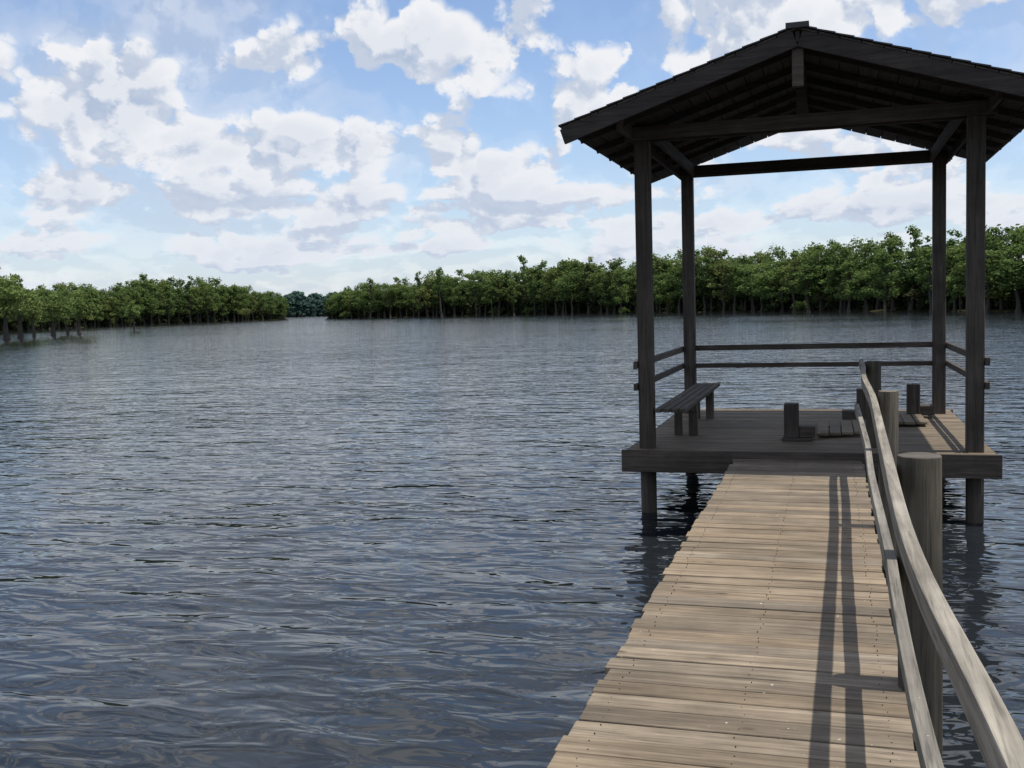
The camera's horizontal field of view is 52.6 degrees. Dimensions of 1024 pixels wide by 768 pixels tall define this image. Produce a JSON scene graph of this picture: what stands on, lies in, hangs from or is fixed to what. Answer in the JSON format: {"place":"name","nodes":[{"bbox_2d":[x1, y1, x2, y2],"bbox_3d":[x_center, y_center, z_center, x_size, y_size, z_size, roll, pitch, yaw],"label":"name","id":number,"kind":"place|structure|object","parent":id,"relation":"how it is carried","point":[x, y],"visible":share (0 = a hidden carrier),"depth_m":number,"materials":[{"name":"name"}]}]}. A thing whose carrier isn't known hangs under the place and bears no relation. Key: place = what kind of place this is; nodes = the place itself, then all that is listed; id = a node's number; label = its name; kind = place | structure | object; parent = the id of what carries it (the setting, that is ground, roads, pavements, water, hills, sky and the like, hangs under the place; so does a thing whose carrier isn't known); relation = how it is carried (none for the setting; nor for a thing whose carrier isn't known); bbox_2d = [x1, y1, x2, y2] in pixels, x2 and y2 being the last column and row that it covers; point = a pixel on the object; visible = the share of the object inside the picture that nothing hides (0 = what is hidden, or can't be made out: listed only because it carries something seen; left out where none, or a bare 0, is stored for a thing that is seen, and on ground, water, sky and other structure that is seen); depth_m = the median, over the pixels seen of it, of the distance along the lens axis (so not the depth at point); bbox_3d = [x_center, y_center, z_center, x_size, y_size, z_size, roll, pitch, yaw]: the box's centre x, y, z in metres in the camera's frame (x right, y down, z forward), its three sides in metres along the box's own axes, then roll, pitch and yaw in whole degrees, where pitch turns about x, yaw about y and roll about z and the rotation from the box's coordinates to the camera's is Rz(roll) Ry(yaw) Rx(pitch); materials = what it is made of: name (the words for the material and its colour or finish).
{"place":"outdoors","nodes":[
{"label":"outdoors","id":0,"kind":"place"},
{"bbox_2d":[0,315,285,331],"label":"shore terrain","id":1,"kind":"structure","parent":0,"point":[161,323],"depth_m":375.47,"materials":[{"name":"brown soil"}]},
{"bbox_2d":[0,272,291,330],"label":"trees","id":2,"kind":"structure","parent":1,"relation":"on","point":[164,301],"depth_m":356.83,"materials":[{"name":"green plant"}]},
{"bbox_2d":[0,311,1023,767],"bbox_3d":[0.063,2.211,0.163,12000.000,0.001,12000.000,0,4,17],"label":"lake water","id":3,"kind":"structure","parent":0,"point":[366,543],"depth_m":10.75,"materials":[{"name":"blue liquid"}]},
{"bbox_2d":[0,267,15,298],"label":"cypress tree","id":4,"kind":"object","parent":3,"relation":"on","point":[5,293],"visible":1,"depth_m":123.87,"materials":[{"name":"green plant"}]},
{"bbox_2d":[0,273,38,339],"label":"cypress tree","id":5,"kind":"object","parent":3,"relation":"on","point":[15,303],"visible":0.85,"depth_m":126.92,"materials":[{"name":"green plant"}]},
{"bbox_2d":[0,286,42,338],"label":"cypress tree","id":6,"kind":"object","parent":3,"relation":"on","point":[27,310],"visible":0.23,"depth_m":135.19,"materials":[{"name":"green plant"}]},
{"bbox_2d":[21,298,43,336],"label":"cypress tree","id":7,"kind":"object","parent":3,"relation":"on","point":[35,313],"visible":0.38,"depth_m":144.83,"materials":[{"name":"green plant"}]},
{"bbox_2d":[38,293,78,335],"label":"cypress tree","id":8,"kind":"object","parent":3,"relation":"on","point":[57,308],"visible":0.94,"depth_m":150.13,"materials":[{"name":"green plant"}]},
{"bbox_2d":[57,300,71,333],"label":"cypress tree","id":9,"kind":"object","parent":3,"relation":"on","point":[66,321],"visible":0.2,"depth_m":164.73,"materials":[{"name":"green plant"}]},
{"bbox_2d":[66,288,101,334],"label":"cypress tree","id":10,"kind":"object","parent":3,"relation":"on","point":[79,303],"visible":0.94,"depth_m":157.95,"materials":[{"name":"green plant"}]},
{"bbox_2d":[124,300,141,329],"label":"cypress tree","id":11,"kind":"object","parent":3,"relation":"on","point":[134,310],"visible":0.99,"depth_m":192.09,"materials":[{"name":"green plant"}]},
{"bbox_2d":[238,308,250,320],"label":"cypress tree","id":12,"kind":"object","parent":3,"relation":"on","point":[244,312],"visible":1,"depth_m":386.06,"materials":[{"name":"green plant"}]},
{"bbox_2d":[547,459,919,767],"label":"wooden boardwalk pier","id":13,"kind":"structure","parent":3,"relation":"in","point":[761,635],"depth_m":4.78,"materials":[{"name":"brown wood"}]},
{"bbox_2d":[855,359,1023,767],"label":"wooden railing","id":14,"kind":"object","parent":13,"relation":"attached to","point":[905,492],"visible":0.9,"depth_m":3.76,"materials":[{"name":"grey wood"}]},
{"bbox_2d":[558,20,1023,522],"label":"dock pavilion","id":15,"kind":"structure","parent":3,"relation":"in","point":[943,110],"depth_m":10.74,"materials":[{"name":"grey wood"}]},
{"bbox_2d":[655,383,719,435],"bbox_3d":[2.169,0.336,12.480,0.323,0.426,3.500,0,4,17],"label":"wooden bench","id":16,"kind":"object","parent":15,"relation":"on","point":[689,399],"visible":1,"depth_m":11.96,"materials":[{"name":"grey wood"}]},
{"bbox_2d":[782,403,814,440],"bbox_3d":[3.130,0.408,11.308,0.345,0.398,0.315,0,4,17],"label":"mooring post","id":17,"kind":"object","parent":15,"relation":"on","point":[794,430],"visible":1,"depth_m":11.23,"materials":[{"name":"grey wood"}]},
{"bbox_2d":[842,388,865,419],"bbox_3d":[4.281,0.264,12.684,0.460,0.418,0.310,0,4,17],"label":"mooring post","id":18,"kind":"object","parent":15,"relation":"on","point":[848,414],"visible":0.38,"depth_m":12.60,"materials":[{"name":"grey wood"}]},
{"bbox_2d":[817,414,927,436],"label":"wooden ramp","id":19,"kind":"structure","parent":15,"relation":"on","point":[845,426],"depth_m":12.05,"materials":[{"name":"grey wood"}]},
{"bbox_2d":[904,384,934,417],"bbox_3d":[5.151,0.209,13.093,0.345,0.418,0.315,0,4,17],"label":"mooring post","id":20,"kind":"object","parent":15,"relation":"on","point":[914,405],"visible":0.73,"depth_m":13.02,"materials":[{"name":"grey wood"}]},
{"bbox_2d":[0,0,1023,296],"label":"sky","id":21,"kind":"structure","parent":0,"point":[284,147],"materials":[{"name":"blue"}]},
{"bbox_2d":[320,223,1023,318],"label":"trees","id":22,"kind":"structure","parent":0,"point":[846,279],"depth_m":213.79,"materials":[{"name":"green plant"}]},
{"bbox_2d":[331,304,1023,318],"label":"shore terrain","id":23,"kind":"structure","parent":0,"point":[994,309],"depth_m":184.16,"materials":[{"name":"brown soil"}]},
{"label":"distant terrain","id":24,"kind":"structure","parent":0,"visible":0},
{"bbox_2d":[272,291,354,316],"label":"distant tree row","id":25,"kind":"object","parent":24,"relation":"on","point":[302,304],"visible":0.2,"depth_m":789.09,"materials":[{"name":"green plant"}]}
]}

